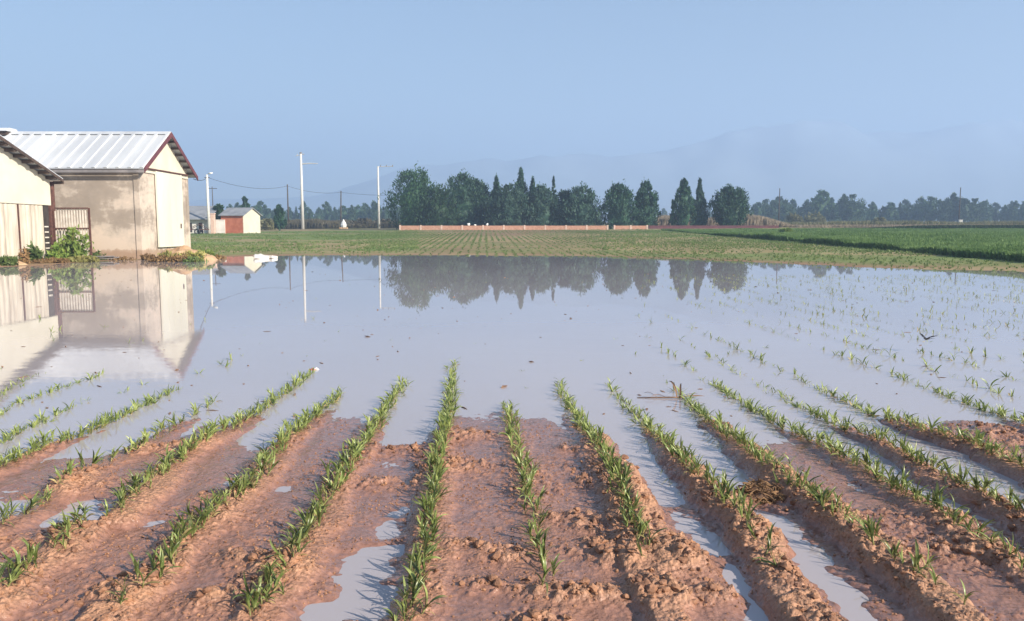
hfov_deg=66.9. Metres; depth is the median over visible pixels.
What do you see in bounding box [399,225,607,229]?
brick wall
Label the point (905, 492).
maize plant
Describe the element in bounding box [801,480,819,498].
maize plant
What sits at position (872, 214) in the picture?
distant tree
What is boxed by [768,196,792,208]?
distant tree
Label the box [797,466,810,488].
maize plant
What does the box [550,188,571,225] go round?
tree
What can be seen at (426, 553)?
maize plant
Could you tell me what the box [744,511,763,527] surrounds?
maize plant
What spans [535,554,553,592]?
maize plant
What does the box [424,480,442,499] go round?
maize plant
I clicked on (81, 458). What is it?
maize plant
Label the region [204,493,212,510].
maize plant
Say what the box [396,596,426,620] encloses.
maize plant
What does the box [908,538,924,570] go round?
maize plant
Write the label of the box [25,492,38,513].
maize plant
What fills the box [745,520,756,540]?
maize plant
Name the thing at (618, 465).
maize plant
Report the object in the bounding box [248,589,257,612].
maize plant
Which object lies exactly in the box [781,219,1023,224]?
rough grass
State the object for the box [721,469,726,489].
maize plant
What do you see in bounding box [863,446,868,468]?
maize plant
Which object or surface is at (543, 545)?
maize plant
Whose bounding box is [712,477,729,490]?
maize plant
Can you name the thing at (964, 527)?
maize plant
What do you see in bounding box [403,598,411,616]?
maize plant
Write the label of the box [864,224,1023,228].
hedge
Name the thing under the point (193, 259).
weed bush
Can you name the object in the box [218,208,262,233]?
red shed
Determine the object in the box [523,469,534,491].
maize plant
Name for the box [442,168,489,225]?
broad tree
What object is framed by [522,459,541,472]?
maize plant
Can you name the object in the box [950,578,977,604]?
maize plant
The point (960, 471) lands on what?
maize plant
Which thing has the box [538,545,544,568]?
maize plant
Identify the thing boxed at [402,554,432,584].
maize plant
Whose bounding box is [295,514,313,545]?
maize plant
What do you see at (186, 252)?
weed bush
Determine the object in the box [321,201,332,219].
distant tree
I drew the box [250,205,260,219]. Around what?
distant tree
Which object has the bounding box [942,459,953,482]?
maize plant
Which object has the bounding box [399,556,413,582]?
maize plant
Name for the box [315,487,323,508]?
maize plant
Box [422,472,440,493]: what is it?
maize plant
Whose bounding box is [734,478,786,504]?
straw clump
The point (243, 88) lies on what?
sky
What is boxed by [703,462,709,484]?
maize plant
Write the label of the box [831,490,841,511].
maize plant
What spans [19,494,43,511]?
maize plant
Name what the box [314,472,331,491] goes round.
maize plant
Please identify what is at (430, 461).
maize plant
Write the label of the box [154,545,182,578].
maize plant
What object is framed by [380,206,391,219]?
distant tree
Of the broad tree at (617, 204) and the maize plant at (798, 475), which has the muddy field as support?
the maize plant at (798, 475)
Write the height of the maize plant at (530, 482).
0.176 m
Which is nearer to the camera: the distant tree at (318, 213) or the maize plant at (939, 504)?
the maize plant at (939, 504)
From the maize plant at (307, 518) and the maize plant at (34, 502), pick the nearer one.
the maize plant at (307, 518)
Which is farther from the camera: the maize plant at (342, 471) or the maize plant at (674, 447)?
the maize plant at (674, 447)
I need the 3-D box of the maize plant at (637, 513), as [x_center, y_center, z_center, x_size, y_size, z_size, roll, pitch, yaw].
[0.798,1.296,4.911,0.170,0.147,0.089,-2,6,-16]
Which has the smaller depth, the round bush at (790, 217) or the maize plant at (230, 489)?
the maize plant at (230, 489)
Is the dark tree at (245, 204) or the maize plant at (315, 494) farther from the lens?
the dark tree at (245, 204)
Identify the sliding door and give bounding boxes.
[155,171,184,246]
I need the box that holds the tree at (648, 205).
[630,178,661,225]
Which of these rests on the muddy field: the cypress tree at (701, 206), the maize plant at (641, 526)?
the maize plant at (641, 526)
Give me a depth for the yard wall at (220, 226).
146.64 m
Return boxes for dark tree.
[212,203,224,221]
[240,196,250,207]
[273,204,287,230]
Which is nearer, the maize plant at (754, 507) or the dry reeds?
the maize plant at (754, 507)
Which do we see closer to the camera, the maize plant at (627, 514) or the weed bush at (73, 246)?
the maize plant at (627, 514)
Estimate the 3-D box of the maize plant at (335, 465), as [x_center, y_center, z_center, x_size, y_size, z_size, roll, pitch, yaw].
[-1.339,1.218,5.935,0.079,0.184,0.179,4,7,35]
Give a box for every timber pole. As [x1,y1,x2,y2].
[287,184,288,220]
[340,191,341,219]
[778,188,779,219]
[958,187,960,218]
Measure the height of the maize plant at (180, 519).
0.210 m
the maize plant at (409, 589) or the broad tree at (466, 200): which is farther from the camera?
the broad tree at (466, 200)
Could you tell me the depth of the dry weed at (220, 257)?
52.92 m
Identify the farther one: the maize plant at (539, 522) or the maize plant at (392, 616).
the maize plant at (539, 522)
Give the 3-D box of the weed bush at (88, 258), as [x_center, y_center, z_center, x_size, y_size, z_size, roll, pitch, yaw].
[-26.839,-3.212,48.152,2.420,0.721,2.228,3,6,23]
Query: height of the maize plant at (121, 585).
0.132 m
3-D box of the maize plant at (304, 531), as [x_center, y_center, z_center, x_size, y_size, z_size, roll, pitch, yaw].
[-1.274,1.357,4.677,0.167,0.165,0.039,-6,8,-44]
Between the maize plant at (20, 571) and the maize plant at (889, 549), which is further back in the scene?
the maize plant at (889, 549)
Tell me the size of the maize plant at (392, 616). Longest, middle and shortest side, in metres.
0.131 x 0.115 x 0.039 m
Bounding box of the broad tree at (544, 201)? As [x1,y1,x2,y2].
[521,181,563,225]
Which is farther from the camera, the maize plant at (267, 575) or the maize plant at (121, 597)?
the maize plant at (267, 575)
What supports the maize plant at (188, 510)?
on the muddy field
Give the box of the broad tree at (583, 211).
[557,181,603,225]
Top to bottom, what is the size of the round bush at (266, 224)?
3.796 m
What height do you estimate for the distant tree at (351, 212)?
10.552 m
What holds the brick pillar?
on the ground at (867, 264)
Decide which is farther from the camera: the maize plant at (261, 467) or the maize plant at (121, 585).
the maize plant at (261, 467)
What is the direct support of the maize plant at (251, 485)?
on the muddy field
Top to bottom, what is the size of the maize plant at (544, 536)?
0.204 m
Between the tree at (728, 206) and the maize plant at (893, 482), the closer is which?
the maize plant at (893, 482)
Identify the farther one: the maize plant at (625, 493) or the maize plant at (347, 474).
the maize plant at (347, 474)
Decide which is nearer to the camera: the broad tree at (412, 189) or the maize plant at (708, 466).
the maize plant at (708, 466)
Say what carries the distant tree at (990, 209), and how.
on the ground at (867, 264)
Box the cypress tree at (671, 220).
[668,199,675,224]
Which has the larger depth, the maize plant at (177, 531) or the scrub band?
the scrub band
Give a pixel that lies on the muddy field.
(992, 588)
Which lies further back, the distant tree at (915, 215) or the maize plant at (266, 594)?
the distant tree at (915, 215)
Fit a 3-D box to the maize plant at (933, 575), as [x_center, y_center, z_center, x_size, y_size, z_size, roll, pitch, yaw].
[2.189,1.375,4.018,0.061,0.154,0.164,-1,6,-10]
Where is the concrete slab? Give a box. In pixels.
[253,254,277,258]
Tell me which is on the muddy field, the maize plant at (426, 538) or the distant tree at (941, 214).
the maize plant at (426, 538)
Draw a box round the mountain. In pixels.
[189,119,1023,220]
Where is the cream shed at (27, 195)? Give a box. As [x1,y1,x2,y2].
[0,135,63,258]
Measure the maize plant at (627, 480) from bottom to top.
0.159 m
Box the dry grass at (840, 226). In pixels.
[793,224,1022,227]
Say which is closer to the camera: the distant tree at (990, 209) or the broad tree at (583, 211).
the broad tree at (583, 211)
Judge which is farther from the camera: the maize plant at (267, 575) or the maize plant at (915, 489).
the maize plant at (915, 489)
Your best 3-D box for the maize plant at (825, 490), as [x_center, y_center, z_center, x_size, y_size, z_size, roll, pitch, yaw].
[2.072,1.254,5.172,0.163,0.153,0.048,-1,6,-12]
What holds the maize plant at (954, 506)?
on the muddy field
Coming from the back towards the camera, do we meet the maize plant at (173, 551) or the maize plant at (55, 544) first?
the maize plant at (55, 544)
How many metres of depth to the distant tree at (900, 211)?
424.33 m
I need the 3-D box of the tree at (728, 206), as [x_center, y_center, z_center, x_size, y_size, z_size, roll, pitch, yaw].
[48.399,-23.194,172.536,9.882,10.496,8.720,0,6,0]
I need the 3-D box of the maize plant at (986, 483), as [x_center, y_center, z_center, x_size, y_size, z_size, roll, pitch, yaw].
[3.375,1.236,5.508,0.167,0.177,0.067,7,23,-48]
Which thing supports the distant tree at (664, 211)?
on the ground at (867, 264)
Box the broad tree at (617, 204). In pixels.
[598,179,642,228]
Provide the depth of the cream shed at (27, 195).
46.81 m
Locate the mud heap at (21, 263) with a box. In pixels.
[0,261,27,265]
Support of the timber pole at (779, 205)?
on the ground at (867, 264)
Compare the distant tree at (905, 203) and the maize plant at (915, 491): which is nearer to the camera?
the maize plant at (915, 491)
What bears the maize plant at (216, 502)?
on the muddy field
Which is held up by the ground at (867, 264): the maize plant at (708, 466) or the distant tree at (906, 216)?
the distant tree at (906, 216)
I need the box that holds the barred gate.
[52,208,92,255]
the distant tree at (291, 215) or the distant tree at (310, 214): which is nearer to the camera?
the distant tree at (310, 214)
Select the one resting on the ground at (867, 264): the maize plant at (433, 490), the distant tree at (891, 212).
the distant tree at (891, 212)
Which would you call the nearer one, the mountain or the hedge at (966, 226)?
the hedge at (966, 226)
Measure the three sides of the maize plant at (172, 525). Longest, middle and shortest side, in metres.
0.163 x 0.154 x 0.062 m
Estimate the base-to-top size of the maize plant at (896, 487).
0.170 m
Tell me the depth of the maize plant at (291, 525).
4.78 m
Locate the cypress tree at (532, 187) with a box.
[522,176,535,212]
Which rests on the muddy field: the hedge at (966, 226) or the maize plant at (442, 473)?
the maize plant at (442, 473)
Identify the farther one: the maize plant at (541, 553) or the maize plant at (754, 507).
the maize plant at (754, 507)
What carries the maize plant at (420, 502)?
on the muddy field
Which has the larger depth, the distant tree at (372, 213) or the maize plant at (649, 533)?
the distant tree at (372, 213)
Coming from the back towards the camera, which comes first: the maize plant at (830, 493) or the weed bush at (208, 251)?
the weed bush at (208, 251)
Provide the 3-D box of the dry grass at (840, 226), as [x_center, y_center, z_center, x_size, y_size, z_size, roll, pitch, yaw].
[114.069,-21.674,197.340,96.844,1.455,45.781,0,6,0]
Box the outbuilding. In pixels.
[189,206,223,233]
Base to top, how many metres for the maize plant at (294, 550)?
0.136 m
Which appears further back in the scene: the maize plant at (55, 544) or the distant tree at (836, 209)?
the distant tree at (836, 209)
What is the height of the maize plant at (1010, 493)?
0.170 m
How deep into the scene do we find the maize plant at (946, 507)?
5.08 m
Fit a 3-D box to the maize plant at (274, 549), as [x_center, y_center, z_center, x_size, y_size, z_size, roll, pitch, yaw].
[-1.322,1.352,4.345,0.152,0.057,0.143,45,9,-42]
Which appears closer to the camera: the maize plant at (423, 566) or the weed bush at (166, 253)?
the maize plant at (423, 566)
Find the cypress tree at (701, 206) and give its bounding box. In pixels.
[691,177,709,224]
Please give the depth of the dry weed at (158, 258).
48.62 m
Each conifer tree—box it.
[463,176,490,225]
[514,167,528,225]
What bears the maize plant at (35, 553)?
on the muddy field
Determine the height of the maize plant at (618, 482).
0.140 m
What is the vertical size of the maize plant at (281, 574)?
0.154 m
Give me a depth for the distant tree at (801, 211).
421.76 m
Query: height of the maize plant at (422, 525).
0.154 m
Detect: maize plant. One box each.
[0,503,12,520]
[0,505,14,527]
[0,552,16,573]
[0,557,13,581]
[2,498,23,518]
[4,564,20,584]
[8,496,22,515]
[10,546,34,575]
[10,560,24,579]
[13,567,26,581]
[17,537,42,561]
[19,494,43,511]
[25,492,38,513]
[26,540,42,566]
[27,542,39,567]
[29,489,53,503]
[45,528,67,547]
[53,515,84,532]
[59,510,82,523]
[62,510,68,529]
[66,505,94,524]
[70,502,83,519]
[72,499,93,520]
[75,447,88,465]
[90,445,105,465]
[105,582,129,604]
[109,573,132,596]
[110,488,134,507]
[112,478,139,494]
[120,478,126,498]
[123,469,140,486]
[125,474,146,493]
[127,551,144,576]
[130,568,162,587]
[132,472,142,491]
[134,559,138,579]
[144,545,164,570]
[152,448,175,466]
[153,538,178,564]
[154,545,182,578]
[158,451,172,469]
[163,516,190,542]
[164,540,180,558]
[168,520,180,533]
[168,534,192,555]
[169,532,172,549]
[171,440,184,455]
[173,521,186,541]
[174,510,186,533]
[174,528,185,543]
[177,501,193,524]
[180,518,205,538]
[188,505,208,529]
[190,517,194,537]
[193,498,203,514]
[195,504,212,526]
[198,494,224,520]
[202,489,220,510]
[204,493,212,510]
[208,487,222,507]
[210,491,225,507]
[222,472,244,496]
[232,573,254,602]
[233,469,254,487]
[234,481,244,500]
[240,475,257,488]
[241,469,248,494]
[241,586,257,615]
[242,466,259,480]
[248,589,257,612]
[251,439,269,454]
[251,580,282,606]
[254,457,271,472]
[254,577,265,610]
[255,565,283,589]
[259,559,285,583]
[259,561,284,576]
[259,586,278,602]
[264,539,283,558]
[265,452,285,475]
[265,566,289,590]
[266,575,273,594]
[274,579,292,594]
[281,530,305,548]
[283,539,307,556]
[286,522,305,533]
[287,531,295,544]
[288,526,303,541]
[291,505,311,525]
[291,526,307,541]
[293,526,314,551]
[295,507,317,525]
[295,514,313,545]
[297,523,308,538]
[299,500,319,518]
[304,484,327,503]
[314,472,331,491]
[314,504,327,526]
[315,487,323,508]
[321,459,336,477]
[325,458,341,474]
[333,469,341,492]
[335,465,345,484]
[339,468,355,481]
[340,450,353,464]
[351,440,364,458]
[383,606,406,620]
[389,598,421,620]
[395,576,409,603]
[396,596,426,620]
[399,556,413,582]
[399,569,420,591]
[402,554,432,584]
[402,565,423,589]
[402,573,427,598]
[402,580,421,605]
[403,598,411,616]
[405,543,427,571]
[408,544,434,564]
[408,559,411,587]
[411,500,433,512]
[414,490,428,505]
[414,547,426,572]
[414,580,447,614]
[415,496,433,515]
[416,516,429,537]
[416,540,433,559]
[418,508,430,521]
[418,554,437,575]
[419,529,435,547]
[420,522,439,541]
[420,526,433,546]
[420,540,441,562]
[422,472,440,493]
[423,499,436,512]
[423,505,433,525]
[423,533,448,549]
[424,450,436,466]
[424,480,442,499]
[425,475,441,491]
[425,486,440,503]
[426,489,432,507]
[428,523,442,539]
[429,481,451,497]
[429,510,440,527]
[431,463,439,483]
[435,467,449,481]
[515,518,536,540]
[516,468,533,485]
[521,493,543,505]
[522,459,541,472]
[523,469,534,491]
[524,474,533,495]
[524,525,545,546]
[525,540,547,555]
[529,512,547,528]
[529,527,550,549]
[532,485,546,504]
[535,500,551,516]
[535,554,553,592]
[538,536,552,559]
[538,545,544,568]
[550,553,563,575]
[608,459,614,478]
[612,474,631,489]
[612,484,634,503]
[613,456,622,473]
[615,469,630,481]
[617,474,632,490]
[620,496,642,515]
[623,483,632,502]
[624,463,630,481]
[624,503,645,520]
[625,507,646,523]
[628,508,633,524]
[629,508,644,533]
[629,513,651,537]
[630,491,641,507]
[635,518,666,545]
[635,534,646,557]
[636,517,647,541]
[669,439,680,455]
[686,458,705,473]
[702,460,711,476]
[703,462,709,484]
[708,461,721,478]
[712,474,742,498]
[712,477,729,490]
[712,482,727,497]
[720,482,737,500]
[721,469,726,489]
[732,487,735,504]
[733,429,746,446]
[737,483,745,507]
[737,487,751,512]
[744,502,762,519]
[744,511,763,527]
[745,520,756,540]
[746,439,757,452]
[748,498,753,510]
[752,542,785,566]
[761,534,784,555]
[766,522,775,543]
[796,467,804,486]
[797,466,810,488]
[799,471,819,489]
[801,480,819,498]
[804,488,831,509]
[806,477,823,497]
[811,486,830,505]
[812,480,817,499]
[824,487,837,502]
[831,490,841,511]
[850,514,880,538]
[857,448,880,468]
[859,514,875,544]
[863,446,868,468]
[867,515,882,534]
[878,538,899,556]
[879,471,900,489]
[890,540,904,559]
[891,471,901,490]
[895,434,907,450]
[899,478,914,495]
[900,465,909,488]
[904,478,928,498]
[905,481,928,495]
[907,560,934,577]
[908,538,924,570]
[910,553,934,574]
[917,451,936,466]
[919,542,940,569]
[928,489,943,510]
[929,562,944,584]
[930,457,950,467]
[931,485,947,503]
[932,482,943,509]
[933,501,955,516]
[941,506,963,523]
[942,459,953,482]
[947,493,969,515]
[950,467,978,487]
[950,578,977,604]
[951,471,971,488]
[951,522,977,533]
[956,465,978,484]
[958,461,962,480]
[962,515,975,529]
[963,514,994,536]
[968,471,982,491]
[974,529,1000,543]
[979,472,997,492]
[980,477,995,492]
[987,485,1006,500]
[997,532,1023,558]
[1001,485,1012,501]
[1007,491,1023,509]
[1010,451,1023,467]
[1012,548,1023,571]
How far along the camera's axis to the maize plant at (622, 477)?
5.63 m
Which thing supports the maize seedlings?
on the muddy field
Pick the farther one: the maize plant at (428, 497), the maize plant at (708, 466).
the maize plant at (708, 466)
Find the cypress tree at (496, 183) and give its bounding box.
[483,172,501,223]
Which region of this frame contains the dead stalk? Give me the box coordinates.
[637,381,701,397]
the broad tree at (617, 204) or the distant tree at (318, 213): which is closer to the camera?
the broad tree at (617, 204)
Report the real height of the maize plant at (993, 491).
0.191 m
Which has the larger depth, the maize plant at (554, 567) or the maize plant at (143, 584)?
the maize plant at (554, 567)
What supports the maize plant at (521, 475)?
on the muddy field
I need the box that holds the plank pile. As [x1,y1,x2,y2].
[92,256,118,258]
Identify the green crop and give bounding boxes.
[661,227,1023,261]
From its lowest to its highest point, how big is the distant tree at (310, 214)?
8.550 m
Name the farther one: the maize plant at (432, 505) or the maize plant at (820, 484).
the maize plant at (820, 484)
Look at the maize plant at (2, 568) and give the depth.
4.10 m
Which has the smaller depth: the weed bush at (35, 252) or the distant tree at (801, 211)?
the weed bush at (35, 252)
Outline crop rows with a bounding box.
[278,229,1023,274]
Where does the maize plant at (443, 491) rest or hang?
on the muddy field
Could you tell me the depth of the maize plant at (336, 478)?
5.57 m
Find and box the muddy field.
[0,409,1023,620]
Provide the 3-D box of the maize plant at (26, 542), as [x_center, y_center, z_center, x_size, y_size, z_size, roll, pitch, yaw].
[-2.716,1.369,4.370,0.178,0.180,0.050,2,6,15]
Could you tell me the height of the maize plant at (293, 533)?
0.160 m
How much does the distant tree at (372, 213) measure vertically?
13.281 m
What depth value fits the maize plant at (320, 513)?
4.92 m
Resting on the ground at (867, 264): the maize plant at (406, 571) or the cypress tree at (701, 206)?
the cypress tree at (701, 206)
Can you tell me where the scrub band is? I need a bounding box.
[272,218,399,228]
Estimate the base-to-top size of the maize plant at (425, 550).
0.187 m
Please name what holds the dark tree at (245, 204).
on the ground at (867, 264)
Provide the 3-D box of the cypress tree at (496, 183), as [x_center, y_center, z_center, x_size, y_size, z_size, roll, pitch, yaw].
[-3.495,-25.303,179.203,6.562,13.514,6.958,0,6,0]
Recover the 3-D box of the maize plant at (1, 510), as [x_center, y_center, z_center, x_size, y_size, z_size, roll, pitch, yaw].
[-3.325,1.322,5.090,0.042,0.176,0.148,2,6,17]
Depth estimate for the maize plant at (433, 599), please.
3.87 m
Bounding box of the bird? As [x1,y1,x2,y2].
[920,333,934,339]
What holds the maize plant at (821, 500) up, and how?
on the muddy field
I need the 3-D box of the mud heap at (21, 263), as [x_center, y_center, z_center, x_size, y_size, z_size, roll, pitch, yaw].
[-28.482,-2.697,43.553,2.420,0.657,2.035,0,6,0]
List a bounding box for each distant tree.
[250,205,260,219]
[255,200,268,219]
[267,208,273,218]
[286,207,293,219]
[295,200,311,218]
[305,208,315,218]
[314,207,324,219]
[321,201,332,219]
[330,207,337,220]
[334,205,348,219]
[345,204,356,220]
[354,205,366,218]
[361,203,368,215]
[363,200,382,220]
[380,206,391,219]
[391,206,401,220]
[660,208,667,215]
[706,207,713,217]
[750,202,766,216]
[761,199,773,217]
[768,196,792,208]
[768,200,780,220]
[776,200,795,221]
[788,199,799,214]
[797,207,805,219]
[802,197,814,216]
[809,189,836,221]
[828,197,840,220]
[834,193,845,221]
[837,194,865,221]
[856,206,867,220]
[865,202,878,221]
[877,205,888,217]
[883,202,900,220]
[897,199,910,220]
[898,202,902,220]
[901,205,914,220]
[909,196,926,221]
[917,196,940,221]
[933,200,950,220]
[944,192,958,221]
[953,196,975,221]
[966,198,989,221]
[978,200,993,220]
[991,202,1001,220]
[992,209,998,221]
[998,205,1009,221]
[1007,200,1023,220]
[1018,201,1023,221]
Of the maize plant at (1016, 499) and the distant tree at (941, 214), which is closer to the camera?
the maize plant at (1016, 499)
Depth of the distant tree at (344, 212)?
429.93 m
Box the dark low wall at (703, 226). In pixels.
[649,225,778,228]
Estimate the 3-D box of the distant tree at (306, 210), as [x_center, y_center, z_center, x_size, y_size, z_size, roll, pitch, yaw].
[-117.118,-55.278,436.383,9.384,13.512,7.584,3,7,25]
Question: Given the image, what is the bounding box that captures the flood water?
[0,255,1023,620]
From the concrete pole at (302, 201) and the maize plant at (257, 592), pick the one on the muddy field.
the maize plant at (257, 592)
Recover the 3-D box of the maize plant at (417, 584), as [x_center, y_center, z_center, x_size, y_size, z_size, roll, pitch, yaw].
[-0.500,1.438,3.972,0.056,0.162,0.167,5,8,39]
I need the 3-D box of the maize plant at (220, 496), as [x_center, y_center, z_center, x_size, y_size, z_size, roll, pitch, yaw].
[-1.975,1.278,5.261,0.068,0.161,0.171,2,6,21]
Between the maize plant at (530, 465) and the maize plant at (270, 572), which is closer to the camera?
the maize plant at (270, 572)
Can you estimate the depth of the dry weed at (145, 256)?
51.25 m
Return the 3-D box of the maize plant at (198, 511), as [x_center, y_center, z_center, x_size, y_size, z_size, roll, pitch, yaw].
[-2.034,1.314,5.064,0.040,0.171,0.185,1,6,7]
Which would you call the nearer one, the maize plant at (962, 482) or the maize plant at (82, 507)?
the maize plant at (82, 507)
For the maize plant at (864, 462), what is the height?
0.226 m
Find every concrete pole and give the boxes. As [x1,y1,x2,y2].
[297,152,317,228]
[377,165,392,227]
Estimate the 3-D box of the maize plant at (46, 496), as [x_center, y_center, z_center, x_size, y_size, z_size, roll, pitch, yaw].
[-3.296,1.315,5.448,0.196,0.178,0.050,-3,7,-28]
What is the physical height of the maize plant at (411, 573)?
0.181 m
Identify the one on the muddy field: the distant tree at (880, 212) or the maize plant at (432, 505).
the maize plant at (432, 505)
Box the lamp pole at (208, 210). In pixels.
[204,172,212,233]
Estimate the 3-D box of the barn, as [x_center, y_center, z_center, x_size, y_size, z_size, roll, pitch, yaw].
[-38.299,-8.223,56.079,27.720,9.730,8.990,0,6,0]
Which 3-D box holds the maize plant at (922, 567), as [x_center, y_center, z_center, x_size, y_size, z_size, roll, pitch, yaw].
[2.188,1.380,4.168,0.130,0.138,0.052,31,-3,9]
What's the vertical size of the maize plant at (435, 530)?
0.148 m
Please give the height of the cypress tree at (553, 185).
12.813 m
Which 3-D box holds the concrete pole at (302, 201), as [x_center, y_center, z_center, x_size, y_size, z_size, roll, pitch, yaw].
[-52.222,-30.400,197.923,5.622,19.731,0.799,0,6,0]
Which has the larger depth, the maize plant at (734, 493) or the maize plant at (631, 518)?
the maize plant at (734, 493)
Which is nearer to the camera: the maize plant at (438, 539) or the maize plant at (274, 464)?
the maize plant at (438, 539)
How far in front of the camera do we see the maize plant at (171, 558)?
4.38 m
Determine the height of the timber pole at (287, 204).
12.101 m
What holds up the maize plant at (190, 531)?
on the muddy field
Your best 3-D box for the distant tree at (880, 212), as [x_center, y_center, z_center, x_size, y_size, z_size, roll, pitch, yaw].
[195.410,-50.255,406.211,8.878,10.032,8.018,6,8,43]
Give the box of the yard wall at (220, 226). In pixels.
[216,220,225,233]
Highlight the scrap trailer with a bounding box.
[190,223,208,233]
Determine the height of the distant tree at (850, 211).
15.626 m
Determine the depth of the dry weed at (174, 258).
48.26 m
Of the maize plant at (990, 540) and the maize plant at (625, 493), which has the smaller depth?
the maize plant at (990, 540)
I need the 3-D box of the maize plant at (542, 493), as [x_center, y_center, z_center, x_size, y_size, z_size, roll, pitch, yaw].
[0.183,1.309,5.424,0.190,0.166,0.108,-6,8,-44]
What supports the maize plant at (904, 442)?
on the muddy field
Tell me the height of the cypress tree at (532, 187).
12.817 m
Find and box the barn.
[0,128,197,258]
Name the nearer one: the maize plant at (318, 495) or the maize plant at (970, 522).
the maize plant at (970, 522)
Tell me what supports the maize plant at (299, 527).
on the muddy field
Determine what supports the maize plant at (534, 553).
on the muddy field
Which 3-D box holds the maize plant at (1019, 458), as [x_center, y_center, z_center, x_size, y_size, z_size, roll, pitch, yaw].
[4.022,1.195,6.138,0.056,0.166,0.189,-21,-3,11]
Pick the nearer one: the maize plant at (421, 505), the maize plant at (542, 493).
the maize plant at (421, 505)
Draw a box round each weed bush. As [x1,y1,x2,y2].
[0,255,21,265]
[26,241,43,261]
[46,241,68,257]
[51,224,93,257]
[61,255,99,262]
[89,250,106,259]
[157,250,177,261]
[175,250,192,256]
[182,256,208,261]
[188,250,206,258]
[199,249,216,256]
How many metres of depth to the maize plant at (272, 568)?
4.17 m
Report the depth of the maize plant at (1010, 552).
4.43 m
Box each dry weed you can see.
[17,246,30,263]
[30,256,70,263]
[109,256,135,260]
[139,253,153,259]
[148,254,168,261]
[166,254,190,261]
[215,255,228,258]
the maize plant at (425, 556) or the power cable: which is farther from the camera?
the power cable
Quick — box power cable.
[210,178,285,188]
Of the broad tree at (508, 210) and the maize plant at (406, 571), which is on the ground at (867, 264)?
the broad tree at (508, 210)
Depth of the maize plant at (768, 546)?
4.46 m
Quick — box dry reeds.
[631,214,794,227]
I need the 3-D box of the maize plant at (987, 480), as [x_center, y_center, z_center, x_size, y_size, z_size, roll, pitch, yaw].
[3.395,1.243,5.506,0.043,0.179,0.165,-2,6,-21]
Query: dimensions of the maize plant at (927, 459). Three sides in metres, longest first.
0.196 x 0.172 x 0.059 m
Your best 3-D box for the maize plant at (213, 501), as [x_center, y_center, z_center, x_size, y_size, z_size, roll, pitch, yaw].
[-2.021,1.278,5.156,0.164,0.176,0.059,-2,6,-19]
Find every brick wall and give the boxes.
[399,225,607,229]
[614,225,647,228]
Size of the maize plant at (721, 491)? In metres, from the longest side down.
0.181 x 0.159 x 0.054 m
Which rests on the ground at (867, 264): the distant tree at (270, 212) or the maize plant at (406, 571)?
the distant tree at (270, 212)
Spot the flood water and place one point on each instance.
(204, 319)
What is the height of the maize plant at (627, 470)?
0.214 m
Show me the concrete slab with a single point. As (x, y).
(258, 256)
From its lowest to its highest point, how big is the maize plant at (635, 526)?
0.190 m
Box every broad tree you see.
[377,164,438,228]
[412,183,462,225]
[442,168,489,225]
[483,180,534,225]
[521,181,563,225]
[557,181,603,225]
[598,179,642,228]
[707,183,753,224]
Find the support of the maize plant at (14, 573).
on the muddy field
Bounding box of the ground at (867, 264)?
[0,222,1023,271]
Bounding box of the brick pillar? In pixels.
[210,213,215,233]
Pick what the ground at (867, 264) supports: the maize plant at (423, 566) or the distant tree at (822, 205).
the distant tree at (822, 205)
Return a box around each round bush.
[260,218,276,229]
[347,217,374,224]
[375,217,394,222]
[778,227,792,231]
[783,212,803,222]
[804,211,826,221]
[872,216,885,221]
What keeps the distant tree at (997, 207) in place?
on the ground at (867, 264)
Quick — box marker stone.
[339,219,347,228]
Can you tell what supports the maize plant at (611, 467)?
on the muddy field
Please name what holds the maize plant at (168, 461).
on the muddy field
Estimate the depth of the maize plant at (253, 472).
5.75 m
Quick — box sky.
[0,0,1023,200]
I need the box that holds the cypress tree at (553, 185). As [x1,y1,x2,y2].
[551,175,556,198]
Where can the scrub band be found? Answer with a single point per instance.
(313, 223)
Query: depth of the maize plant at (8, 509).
5.13 m
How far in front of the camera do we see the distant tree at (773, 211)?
423.00 m
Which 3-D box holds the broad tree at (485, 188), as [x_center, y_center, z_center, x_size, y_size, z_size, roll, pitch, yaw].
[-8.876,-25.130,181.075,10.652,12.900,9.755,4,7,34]
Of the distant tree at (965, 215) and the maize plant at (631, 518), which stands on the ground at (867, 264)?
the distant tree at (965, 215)
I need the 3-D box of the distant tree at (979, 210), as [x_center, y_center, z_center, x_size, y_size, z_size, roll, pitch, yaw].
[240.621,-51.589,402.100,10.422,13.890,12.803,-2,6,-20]
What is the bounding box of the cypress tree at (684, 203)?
[670,177,698,224]
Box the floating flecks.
[1,270,1014,416]
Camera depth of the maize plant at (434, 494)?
5.35 m
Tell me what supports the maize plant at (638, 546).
on the muddy field
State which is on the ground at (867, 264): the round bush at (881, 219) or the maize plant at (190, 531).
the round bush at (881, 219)
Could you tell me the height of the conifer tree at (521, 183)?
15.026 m
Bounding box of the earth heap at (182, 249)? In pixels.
[161,245,217,260]
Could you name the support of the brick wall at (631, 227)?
on the ground at (867, 264)
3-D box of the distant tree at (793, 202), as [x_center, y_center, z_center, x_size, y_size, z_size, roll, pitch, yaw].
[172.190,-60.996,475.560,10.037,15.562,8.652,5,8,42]
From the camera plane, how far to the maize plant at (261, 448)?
6.48 m
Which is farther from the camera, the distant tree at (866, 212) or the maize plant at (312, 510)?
the distant tree at (866, 212)
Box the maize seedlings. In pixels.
[0,273,1023,620]

